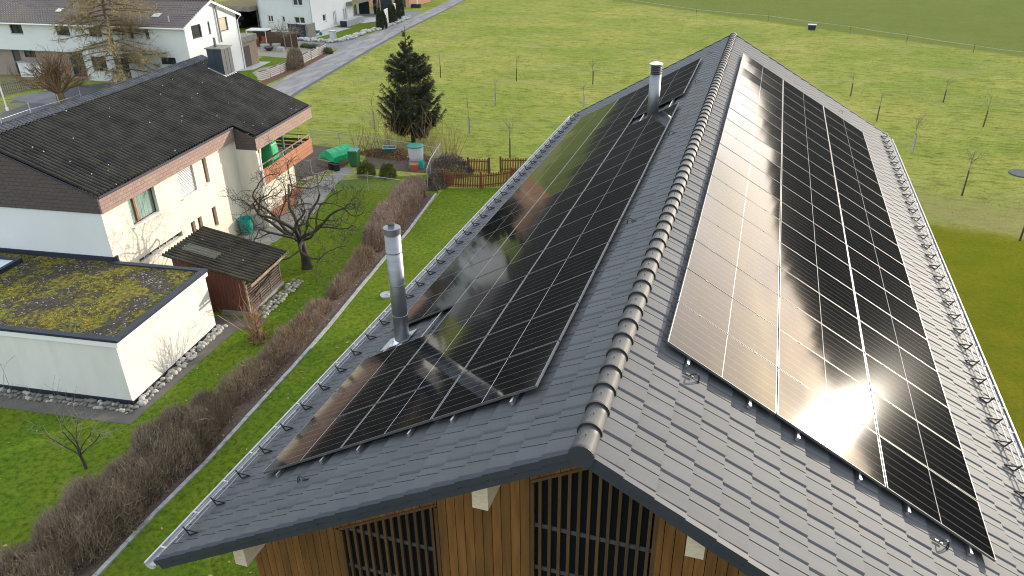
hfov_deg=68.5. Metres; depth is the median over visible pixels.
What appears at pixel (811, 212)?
solar panel
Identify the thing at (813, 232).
solar panel
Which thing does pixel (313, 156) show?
vegetable bed
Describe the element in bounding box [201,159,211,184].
window
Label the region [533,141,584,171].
solar panel
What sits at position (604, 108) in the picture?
solar panel
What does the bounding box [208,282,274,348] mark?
bare shrub
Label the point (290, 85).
road
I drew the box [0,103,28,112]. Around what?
dry verge
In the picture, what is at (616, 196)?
solar panel
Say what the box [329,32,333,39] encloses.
door
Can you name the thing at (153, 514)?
kerb
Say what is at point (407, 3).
orange house
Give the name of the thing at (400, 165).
vegetable bed
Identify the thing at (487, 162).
picket fence
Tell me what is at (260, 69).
gravel bed
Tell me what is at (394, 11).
cypress
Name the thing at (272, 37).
board fence
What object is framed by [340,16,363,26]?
gabion planter
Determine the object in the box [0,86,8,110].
lamp post
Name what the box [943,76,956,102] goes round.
young tree
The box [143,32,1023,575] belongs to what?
timber barn
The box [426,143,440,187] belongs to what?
wire fence
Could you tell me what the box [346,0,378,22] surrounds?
terrace
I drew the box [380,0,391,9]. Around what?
garden wall
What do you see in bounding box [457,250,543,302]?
solar panel
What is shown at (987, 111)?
young tree
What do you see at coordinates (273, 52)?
gravel bed
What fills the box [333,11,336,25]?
terrace door
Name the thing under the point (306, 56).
planter
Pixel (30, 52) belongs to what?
window
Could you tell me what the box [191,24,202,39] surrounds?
window
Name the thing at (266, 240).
back path
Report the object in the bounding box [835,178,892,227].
solar panel
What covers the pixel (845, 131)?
solar panel
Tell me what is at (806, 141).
solar panel
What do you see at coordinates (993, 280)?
lawn grass
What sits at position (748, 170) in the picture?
solar panel
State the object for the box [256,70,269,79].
planter
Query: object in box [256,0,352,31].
modern house
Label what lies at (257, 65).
patio
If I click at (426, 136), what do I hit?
hazel shrub
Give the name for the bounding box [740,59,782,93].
solar panel
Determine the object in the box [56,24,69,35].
window
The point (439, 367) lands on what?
solar panel
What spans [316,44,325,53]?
planter
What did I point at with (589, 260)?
solar panel
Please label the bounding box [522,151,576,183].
solar panel
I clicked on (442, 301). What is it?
solar panel
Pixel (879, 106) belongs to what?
young tree
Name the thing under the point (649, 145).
solar panel
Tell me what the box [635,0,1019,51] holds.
tape fence
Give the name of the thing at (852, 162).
solar panel
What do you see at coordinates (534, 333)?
solar panel
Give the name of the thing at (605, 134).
solar panel
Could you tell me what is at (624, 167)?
solar panel
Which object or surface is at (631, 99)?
solar panel
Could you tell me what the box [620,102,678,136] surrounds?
solar panel
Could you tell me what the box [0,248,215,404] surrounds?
garage
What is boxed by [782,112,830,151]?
solar panel
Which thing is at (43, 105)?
railing
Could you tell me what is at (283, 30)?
umbrella tree
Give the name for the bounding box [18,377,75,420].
dry stems
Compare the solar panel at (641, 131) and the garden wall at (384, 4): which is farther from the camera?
the garden wall at (384, 4)
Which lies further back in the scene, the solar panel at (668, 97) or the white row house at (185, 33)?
the white row house at (185, 33)
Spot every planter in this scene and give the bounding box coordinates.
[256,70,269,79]
[266,65,279,76]
[277,61,289,72]
[302,52,310,62]
[308,48,317,58]
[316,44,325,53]
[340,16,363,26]
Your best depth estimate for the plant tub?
46.06 m
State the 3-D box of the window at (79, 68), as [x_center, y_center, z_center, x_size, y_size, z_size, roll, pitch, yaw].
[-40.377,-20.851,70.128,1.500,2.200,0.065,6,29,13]
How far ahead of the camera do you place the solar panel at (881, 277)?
16.20 m
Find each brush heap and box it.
[360,146,433,160]
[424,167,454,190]
[425,152,474,178]
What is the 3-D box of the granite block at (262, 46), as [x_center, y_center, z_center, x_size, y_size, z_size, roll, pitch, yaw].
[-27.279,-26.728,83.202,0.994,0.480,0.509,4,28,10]
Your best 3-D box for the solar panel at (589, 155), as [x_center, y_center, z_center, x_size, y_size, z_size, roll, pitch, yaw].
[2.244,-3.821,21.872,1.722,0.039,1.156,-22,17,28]
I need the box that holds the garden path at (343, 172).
[311,168,354,186]
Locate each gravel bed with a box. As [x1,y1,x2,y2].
[252,66,271,76]
[257,47,310,57]
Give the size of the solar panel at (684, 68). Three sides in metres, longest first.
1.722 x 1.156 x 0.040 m
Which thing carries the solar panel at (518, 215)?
attached to the timber barn
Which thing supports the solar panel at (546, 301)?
attached to the timber barn
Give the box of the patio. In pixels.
[238,61,268,70]
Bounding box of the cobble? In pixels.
[139,401,146,405]
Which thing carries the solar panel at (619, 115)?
attached to the timber barn
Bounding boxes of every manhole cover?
[380,291,389,298]
[1008,169,1023,177]
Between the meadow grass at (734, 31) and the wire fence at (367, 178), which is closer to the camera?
the wire fence at (367, 178)
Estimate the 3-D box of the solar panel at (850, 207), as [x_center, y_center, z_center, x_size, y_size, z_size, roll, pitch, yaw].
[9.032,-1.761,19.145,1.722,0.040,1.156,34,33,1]
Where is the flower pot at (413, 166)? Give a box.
[409,162,418,170]
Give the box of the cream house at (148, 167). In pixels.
[0,37,312,265]
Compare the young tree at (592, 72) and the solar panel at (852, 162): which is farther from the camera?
the young tree at (592, 72)
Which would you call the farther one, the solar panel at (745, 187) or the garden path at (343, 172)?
the garden path at (343, 172)
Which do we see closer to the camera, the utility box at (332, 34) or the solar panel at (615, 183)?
the solar panel at (615, 183)
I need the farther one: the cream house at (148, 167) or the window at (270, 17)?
the window at (270, 17)
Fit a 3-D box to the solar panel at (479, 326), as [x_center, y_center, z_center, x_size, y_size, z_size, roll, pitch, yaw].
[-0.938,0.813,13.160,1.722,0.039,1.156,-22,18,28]
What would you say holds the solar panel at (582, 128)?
attached to the timber barn
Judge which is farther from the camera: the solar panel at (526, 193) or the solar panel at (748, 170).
the solar panel at (526, 193)
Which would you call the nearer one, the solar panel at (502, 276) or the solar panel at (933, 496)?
the solar panel at (933, 496)
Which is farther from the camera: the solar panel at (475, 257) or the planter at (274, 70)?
the planter at (274, 70)
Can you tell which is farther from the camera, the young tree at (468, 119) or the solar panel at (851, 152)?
the young tree at (468, 119)
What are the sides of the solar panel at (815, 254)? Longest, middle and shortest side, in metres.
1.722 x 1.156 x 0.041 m
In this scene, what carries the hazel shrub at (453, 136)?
on the ground at (986, 268)
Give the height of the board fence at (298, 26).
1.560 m
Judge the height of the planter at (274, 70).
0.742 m
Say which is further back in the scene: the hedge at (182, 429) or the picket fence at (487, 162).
the picket fence at (487, 162)
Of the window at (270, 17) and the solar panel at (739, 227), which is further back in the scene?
the window at (270, 17)
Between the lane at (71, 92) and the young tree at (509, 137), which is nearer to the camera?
the young tree at (509, 137)
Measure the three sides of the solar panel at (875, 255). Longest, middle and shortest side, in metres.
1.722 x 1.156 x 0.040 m
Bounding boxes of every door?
[12,50,20,74]
[243,45,251,66]
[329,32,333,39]
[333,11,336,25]
[343,8,346,18]
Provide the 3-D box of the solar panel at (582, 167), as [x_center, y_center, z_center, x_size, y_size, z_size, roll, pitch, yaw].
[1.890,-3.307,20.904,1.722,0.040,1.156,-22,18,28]
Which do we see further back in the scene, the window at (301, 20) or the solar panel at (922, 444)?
the window at (301, 20)
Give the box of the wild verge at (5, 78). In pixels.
[0,74,94,97]
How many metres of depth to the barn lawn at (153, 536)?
26.04 m
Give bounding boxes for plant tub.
[327,162,339,170]
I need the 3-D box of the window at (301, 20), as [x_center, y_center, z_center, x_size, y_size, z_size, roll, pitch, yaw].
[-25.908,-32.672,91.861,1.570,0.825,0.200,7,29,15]
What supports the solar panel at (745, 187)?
attached to the timber barn
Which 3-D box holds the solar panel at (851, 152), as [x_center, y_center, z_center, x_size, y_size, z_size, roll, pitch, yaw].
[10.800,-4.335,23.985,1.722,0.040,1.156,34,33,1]
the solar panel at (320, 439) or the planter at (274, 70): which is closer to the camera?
the solar panel at (320, 439)
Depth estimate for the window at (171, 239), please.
32.01 m
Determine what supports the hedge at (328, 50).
on the gravel bed at (273, 52)
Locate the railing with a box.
[0,88,80,122]
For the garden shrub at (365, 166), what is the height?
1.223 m
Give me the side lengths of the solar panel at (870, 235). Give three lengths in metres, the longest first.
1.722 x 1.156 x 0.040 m
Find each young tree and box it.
[363,92,376,126]
[464,98,470,132]
[493,76,498,105]
[501,114,514,157]
[588,60,595,84]
[876,87,886,120]
[906,113,932,152]
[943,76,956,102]
[961,140,992,195]
[982,91,997,126]
[1018,182,1023,240]
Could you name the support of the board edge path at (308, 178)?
on the vegetable bed at (313, 156)
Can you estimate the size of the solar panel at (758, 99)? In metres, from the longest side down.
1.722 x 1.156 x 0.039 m
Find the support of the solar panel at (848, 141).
attached to the timber barn
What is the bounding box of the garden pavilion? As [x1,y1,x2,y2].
[246,28,271,46]
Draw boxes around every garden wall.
[305,23,315,37]
[358,1,369,13]
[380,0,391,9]
[384,8,388,22]
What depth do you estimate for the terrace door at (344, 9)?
98.79 m
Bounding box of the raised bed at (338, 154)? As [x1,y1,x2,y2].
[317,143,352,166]
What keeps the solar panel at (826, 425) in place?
attached to the timber barn
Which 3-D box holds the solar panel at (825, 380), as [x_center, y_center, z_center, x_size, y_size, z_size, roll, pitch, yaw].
[4.755,1.390,11.416,1.722,0.039,1.156,34,33,0]
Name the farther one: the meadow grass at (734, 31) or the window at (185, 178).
the meadow grass at (734, 31)
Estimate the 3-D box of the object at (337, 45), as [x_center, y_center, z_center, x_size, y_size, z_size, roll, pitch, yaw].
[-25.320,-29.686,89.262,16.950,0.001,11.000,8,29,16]
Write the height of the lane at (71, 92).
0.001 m
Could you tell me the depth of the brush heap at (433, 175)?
43.11 m
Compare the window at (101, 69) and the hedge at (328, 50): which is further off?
the hedge at (328, 50)
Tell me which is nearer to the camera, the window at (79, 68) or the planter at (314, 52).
the window at (79, 68)
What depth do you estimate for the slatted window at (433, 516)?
11.15 m
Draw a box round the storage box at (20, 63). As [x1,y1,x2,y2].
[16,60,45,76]
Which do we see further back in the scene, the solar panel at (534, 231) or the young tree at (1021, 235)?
the young tree at (1021, 235)
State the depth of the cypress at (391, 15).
96.55 m
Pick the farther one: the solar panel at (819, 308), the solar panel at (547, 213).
the solar panel at (547, 213)
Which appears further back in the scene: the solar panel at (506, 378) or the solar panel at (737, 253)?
the solar panel at (737, 253)
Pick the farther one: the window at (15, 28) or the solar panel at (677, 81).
the window at (15, 28)
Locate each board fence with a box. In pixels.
[265,30,297,47]
[287,23,305,36]
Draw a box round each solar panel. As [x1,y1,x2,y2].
[263,404,374,473]
[302,366,405,428]
[337,333,431,390]
[341,375,460,449]
[377,337,485,402]
[391,279,474,330]
[407,304,507,364]
[414,257,491,303]
[431,340,559,420]
[433,275,526,331]
[435,237,507,280]
[453,219,522,260]
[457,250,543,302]
[462,302,578,373]
[469,203,534,242]
[476,229,557,277]
[484,188,547,225]
[487,270,594,335]
[494,209,570,255]
[498,175,557,210]
[509,242,608,302]
[510,163,566,196]
[510,192,582,235]
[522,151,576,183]
[524,177,592,217]
[528,219,620,274]
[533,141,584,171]
[537,163,601,201]
[542,131,592,161]
[545,198,630,248]
[548,150,610,187]
[552,122,599,150]
[559,138,618,173]
[559,179,640,227]
[560,115,604,141]
[567,107,611,133]
[569,128,625,161]
[572,163,648,208]
[575,100,616,124]
[578,118,632,149]
[584,148,655,190]
[586,109,638,139]
[594,101,643,129]
[594,135,662,175]
[601,94,647,121]
[604,123,668,161]
[607,89,648,113]
[612,112,673,148]
[614,84,648,105]
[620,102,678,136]
[633,85,687,117]
[639,78,691,108]
[645,70,694,99]
[660,64,698,86]
[661,58,701,81]
[666,302,776,414]
[677,269,777,366]
[686,240,778,327]
[694,215,778,294]
[700,194,779,265]
[706,175,779,241]
[711,158,780,219]
[715,144,780,200]
[719,130,780,183]
[723,118,781,167]
[726,108,781,153]
[729,98,781,141]
[731,89,781,129]
[734,80,781,119]
[736,73,782,109]
[738,66,782,101]
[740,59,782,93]
[741,53,782,85]
[776,368,885,487]
[777,330,876,433]
[778,296,869,389]
[779,243,857,318]
[779,268,863,351]
[780,202,849,265]
[780,221,853,290]
[781,143,836,190]
[781,155,839,206]
[781,169,842,224]
[781,184,845,243]
[782,102,828,140]
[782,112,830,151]
[782,121,831,163]
[782,131,834,176]
[783,80,823,112]
[783,87,825,121]
[783,94,826,130]
[823,106,864,139]
[824,114,868,150]
[826,123,871,160]
[827,132,874,171]
[829,142,878,183]
[831,153,882,196]
[833,165,887,211]
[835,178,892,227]
[838,193,897,245]
[840,208,904,265]
[843,226,911,287]
[846,245,918,311]
[850,267,927,339]
[854,292,936,371]
[859,320,948,407]
[864,353,961,450]
[870,391,977,500]
[878,436,995,561]
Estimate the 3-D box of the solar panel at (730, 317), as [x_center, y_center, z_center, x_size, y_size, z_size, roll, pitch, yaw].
[3.306,0.423,11.430,1.722,0.039,1.156,34,33,1]
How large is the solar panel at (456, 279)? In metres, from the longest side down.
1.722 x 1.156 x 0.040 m
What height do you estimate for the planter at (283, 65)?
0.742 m
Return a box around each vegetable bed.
[278,144,361,181]
[364,152,437,172]
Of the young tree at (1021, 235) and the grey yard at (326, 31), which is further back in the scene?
the grey yard at (326, 31)
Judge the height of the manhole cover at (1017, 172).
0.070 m
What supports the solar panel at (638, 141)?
attached to the timber barn
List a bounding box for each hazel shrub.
[348,121,380,153]
[362,98,416,148]
[410,119,439,151]
[414,107,473,158]
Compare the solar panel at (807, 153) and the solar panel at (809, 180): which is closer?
the solar panel at (809, 180)
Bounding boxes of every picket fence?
[441,167,518,187]
[467,157,490,173]
[499,156,526,171]
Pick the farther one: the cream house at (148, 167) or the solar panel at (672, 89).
the cream house at (148, 167)
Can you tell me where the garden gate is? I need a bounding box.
[313,172,334,188]
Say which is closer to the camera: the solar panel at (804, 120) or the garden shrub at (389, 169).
the solar panel at (804, 120)
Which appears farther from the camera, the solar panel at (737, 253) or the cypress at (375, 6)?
the cypress at (375, 6)
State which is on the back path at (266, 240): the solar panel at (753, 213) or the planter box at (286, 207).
the planter box at (286, 207)
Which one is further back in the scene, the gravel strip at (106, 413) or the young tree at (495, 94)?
the young tree at (495, 94)
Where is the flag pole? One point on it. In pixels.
(417, 5)
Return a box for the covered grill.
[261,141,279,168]
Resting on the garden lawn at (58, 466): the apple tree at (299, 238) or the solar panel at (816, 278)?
the apple tree at (299, 238)
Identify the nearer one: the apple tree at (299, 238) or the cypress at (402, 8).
the apple tree at (299, 238)
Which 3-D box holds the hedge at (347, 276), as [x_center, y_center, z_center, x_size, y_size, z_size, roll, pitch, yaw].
[-7.043,-0.924,33.081,1.350,1.498,4.713,4,28,9]
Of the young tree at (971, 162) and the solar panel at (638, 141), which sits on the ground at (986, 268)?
the young tree at (971, 162)
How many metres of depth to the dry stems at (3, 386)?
24.96 m
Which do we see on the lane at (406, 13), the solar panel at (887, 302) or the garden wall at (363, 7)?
the garden wall at (363, 7)
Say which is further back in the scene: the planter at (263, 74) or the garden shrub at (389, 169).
the planter at (263, 74)
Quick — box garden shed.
[160,226,288,316]
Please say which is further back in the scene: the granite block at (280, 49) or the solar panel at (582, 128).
the granite block at (280, 49)
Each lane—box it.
[0,83,115,122]
[8,91,56,103]
[353,9,422,17]
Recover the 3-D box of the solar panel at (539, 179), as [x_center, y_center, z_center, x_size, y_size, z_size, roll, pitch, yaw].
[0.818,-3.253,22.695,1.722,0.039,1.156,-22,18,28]
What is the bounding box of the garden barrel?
[237,216,252,234]
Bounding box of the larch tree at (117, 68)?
[44,0,169,85]
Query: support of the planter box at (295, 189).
on the back path at (266, 240)
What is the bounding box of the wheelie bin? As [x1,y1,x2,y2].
[347,147,360,165]
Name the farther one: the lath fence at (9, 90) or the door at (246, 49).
the door at (246, 49)
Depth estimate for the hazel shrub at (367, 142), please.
48.66 m
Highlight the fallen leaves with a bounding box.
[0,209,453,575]
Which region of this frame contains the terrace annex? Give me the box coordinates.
[239,33,259,66]
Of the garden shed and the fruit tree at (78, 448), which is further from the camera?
the garden shed
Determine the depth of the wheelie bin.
46.42 m
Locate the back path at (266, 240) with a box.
[240,182,331,244]
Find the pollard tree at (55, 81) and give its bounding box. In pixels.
[11,45,92,103]
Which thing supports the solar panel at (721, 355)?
attached to the timber barn
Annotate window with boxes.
[10,24,22,33]
[24,50,36,57]
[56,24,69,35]
[69,52,87,76]
[89,28,102,37]
[91,56,107,71]
[121,59,131,79]
[127,188,162,227]
[139,232,179,261]
[160,57,175,64]
[177,166,199,199]
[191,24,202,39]
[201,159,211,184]
[218,17,227,31]
[268,15,273,22]
[293,0,302,5]
[294,17,304,23]
[338,503,442,575]
[530,468,658,575]
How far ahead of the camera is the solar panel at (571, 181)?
19.89 m
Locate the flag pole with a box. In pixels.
[411,0,420,7]
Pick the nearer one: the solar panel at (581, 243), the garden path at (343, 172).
the solar panel at (581, 243)
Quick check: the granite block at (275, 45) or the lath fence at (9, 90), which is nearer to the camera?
the lath fence at (9, 90)
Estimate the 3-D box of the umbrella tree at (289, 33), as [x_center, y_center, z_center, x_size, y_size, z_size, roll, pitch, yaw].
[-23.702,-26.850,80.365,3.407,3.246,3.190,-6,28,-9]
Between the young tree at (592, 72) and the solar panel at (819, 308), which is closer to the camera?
the solar panel at (819, 308)
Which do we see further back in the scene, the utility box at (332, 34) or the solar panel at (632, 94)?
the utility box at (332, 34)
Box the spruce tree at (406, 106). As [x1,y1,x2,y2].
[376,26,447,142]
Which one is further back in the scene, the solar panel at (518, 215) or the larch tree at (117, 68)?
the larch tree at (117, 68)
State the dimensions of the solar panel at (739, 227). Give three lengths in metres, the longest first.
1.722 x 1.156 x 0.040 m
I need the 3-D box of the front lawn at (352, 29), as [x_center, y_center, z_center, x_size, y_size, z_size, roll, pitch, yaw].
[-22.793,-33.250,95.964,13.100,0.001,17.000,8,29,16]
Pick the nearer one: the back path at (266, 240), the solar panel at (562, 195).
the solar panel at (562, 195)
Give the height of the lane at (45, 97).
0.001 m
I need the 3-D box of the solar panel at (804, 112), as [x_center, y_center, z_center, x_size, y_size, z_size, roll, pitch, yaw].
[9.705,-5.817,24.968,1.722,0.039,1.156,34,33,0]
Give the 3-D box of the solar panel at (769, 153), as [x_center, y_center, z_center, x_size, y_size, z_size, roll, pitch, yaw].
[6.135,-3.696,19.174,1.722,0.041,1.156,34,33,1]
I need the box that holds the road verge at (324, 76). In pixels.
[291,0,464,96]
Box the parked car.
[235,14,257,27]
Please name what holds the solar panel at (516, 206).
attached to the timber barn
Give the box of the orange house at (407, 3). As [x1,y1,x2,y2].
[369,0,430,7]
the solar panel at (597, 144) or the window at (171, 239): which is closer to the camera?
the solar panel at (597, 144)
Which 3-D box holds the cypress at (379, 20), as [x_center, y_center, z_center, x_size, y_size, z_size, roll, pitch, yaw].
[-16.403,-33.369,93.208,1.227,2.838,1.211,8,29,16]
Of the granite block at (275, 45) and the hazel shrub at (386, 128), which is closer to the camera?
the hazel shrub at (386, 128)
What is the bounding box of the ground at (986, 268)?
[0,0,1023,449]
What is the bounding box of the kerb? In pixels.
[92,193,436,575]
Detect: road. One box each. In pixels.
[270,0,462,95]
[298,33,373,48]
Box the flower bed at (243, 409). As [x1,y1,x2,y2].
[54,193,433,575]
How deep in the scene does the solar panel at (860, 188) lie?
21.05 m
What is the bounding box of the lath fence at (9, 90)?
[0,75,63,94]
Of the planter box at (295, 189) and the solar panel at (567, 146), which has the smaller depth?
the solar panel at (567, 146)
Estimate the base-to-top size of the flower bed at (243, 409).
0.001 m
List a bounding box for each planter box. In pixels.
[271,198,295,217]
[282,185,301,202]
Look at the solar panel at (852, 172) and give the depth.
22.02 m
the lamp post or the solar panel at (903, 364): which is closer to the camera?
the solar panel at (903, 364)
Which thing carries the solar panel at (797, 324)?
attached to the timber barn
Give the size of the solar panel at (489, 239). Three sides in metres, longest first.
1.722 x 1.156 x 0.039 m
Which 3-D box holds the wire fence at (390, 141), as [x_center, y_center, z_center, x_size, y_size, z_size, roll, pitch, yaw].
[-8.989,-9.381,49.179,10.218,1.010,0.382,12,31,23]
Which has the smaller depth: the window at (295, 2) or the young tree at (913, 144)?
the young tree at (913, 144)
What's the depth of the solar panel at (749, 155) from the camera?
18.17 m
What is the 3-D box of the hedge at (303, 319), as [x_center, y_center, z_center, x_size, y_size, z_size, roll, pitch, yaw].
[-8.529,1.907,27.809,1.880,1.440,7.736,8,29,16]
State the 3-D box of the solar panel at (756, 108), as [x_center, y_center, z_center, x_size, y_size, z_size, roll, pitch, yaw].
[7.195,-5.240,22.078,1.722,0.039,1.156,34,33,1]
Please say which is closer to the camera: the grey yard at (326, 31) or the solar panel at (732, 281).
the solar panel at (732, 281)
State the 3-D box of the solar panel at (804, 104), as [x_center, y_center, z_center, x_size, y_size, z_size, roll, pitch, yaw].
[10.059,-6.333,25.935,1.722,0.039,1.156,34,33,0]
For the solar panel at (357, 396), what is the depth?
12.96 m
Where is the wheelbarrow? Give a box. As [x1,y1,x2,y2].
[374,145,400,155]
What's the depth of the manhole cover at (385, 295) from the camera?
31.62 m
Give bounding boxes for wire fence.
[294,160,312,174]
[310,129,439,160]
[333,174,398,192]
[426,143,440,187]
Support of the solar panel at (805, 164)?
attached to the timber barn
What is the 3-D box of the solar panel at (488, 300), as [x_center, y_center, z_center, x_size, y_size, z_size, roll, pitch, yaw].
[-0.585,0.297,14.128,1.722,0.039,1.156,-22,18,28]
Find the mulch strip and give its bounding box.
[260,50,335,84]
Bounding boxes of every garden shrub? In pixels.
[356,160,375,177]
[379,161,397,178]
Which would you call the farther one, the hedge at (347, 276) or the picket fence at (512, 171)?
the picket fence at (512, 171)
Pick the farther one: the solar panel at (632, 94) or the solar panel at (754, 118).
the solar panel at (632, 94)
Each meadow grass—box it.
[344,0,1023,105]
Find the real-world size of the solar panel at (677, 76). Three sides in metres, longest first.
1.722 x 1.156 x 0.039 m
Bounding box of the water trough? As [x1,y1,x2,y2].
[808,24,816,29]
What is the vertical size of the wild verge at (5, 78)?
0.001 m
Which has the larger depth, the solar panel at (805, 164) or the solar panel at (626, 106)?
the solar panel at (626, 106)
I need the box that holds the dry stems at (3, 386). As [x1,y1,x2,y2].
[0,356,16,410]
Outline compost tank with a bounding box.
[407,143,424,167]
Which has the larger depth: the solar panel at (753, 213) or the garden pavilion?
the garden pavilion
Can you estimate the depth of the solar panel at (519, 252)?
16.01 m
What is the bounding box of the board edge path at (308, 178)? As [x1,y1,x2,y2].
[302,170,331,179]
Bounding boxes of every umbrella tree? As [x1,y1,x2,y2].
[267,20,296,48]
[274,21,302,46]
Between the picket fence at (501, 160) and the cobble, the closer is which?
the cobble
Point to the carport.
(245, 6)
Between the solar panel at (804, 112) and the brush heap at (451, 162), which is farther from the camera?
the brush heap at (451, 162)
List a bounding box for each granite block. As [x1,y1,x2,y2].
[260,44,269,48]
[272,43,280,47]
[276,47,284,51]
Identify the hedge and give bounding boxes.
[0,382,234,575]
[214,295,333,406]
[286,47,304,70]
[300,42,332,53]
[323,237,376,299]
[360,174,427,251]
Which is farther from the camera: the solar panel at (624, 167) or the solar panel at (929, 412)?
the solar panel at (624, 167)
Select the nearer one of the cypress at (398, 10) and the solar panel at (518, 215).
the solar panel at (518, 215)
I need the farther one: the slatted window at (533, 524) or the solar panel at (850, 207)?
the solar panel at (850, 207)
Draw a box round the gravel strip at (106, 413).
[0,315,265,424]
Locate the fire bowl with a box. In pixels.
[264,46,273,50]
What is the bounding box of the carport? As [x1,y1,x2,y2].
[217,0,260,27]
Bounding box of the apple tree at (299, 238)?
[218,138,375,284]
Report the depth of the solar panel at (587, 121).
28.46 m
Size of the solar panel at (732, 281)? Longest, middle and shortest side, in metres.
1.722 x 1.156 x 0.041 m
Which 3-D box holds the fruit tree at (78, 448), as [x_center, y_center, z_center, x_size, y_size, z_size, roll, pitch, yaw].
[-12.736,4.219,21.971,3.179,2.592,1.944,8,29,16]
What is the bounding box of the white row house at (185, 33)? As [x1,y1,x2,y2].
[0,0,245,81]
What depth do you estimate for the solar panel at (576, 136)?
26.55 m
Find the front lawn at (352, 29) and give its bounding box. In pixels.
[317,21,375,38]
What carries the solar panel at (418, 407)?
attached to the timber barn
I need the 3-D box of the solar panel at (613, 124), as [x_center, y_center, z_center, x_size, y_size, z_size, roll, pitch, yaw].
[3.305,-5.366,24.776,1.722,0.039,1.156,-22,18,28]
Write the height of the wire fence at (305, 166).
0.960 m
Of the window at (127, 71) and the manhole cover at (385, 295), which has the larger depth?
the window at (127, 71)
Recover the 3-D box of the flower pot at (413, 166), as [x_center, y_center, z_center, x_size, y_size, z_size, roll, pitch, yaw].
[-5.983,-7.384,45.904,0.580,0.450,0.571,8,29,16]
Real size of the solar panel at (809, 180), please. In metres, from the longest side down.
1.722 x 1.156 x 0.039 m
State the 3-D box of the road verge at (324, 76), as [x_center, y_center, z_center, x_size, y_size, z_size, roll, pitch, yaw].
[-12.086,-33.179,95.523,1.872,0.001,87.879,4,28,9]
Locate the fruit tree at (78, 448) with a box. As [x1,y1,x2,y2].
[20,390,123,468]
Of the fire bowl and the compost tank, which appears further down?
the compost tank
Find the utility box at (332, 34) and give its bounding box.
[329,30,336,39]
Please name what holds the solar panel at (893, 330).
attached to the timber barn
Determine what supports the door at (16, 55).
in the white row house at (185, 33)
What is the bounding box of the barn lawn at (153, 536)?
[99,188,499,575]
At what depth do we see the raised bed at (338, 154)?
46.94 m
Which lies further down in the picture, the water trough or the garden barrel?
the garden barrel
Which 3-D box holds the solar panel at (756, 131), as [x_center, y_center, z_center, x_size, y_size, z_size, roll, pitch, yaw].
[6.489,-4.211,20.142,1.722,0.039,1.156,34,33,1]
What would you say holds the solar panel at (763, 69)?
attached to the timber barn
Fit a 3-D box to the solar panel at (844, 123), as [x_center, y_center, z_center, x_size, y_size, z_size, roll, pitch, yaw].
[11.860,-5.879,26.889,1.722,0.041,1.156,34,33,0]
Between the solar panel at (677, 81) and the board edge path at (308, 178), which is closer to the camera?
the solar panel at (677, 81)
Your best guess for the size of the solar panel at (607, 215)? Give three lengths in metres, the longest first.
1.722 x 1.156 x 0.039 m
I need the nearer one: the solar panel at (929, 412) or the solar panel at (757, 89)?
the solar panel at (929, 412)
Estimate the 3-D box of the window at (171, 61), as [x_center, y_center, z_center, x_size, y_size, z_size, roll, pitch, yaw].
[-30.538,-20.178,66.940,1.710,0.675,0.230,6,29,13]
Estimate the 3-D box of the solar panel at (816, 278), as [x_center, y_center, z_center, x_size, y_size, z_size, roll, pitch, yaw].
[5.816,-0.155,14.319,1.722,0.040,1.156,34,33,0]
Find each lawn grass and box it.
[930,216,1023,436]
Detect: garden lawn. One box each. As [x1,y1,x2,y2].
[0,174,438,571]
[237,56,292,80]
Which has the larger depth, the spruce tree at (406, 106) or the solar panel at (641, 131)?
the spruce tree at (406, 106)
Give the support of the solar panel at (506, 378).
attached to the timber barn
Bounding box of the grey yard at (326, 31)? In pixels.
[313,27,348,37]
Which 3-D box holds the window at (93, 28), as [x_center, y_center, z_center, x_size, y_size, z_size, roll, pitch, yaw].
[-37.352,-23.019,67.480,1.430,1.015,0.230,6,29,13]
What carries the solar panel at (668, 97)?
attached to the timber barn
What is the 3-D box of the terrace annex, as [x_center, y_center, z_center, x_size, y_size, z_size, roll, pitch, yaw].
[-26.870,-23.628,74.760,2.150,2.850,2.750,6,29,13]
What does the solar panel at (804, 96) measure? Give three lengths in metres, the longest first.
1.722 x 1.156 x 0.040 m
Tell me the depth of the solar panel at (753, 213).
15.26 m
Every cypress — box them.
[373,0,380,14]
[376,7,384,29]
[381,9,387,28]
[387,3,394,22]
[391,3,397,20]
[394,0,400,18]
[398,0,404,16]

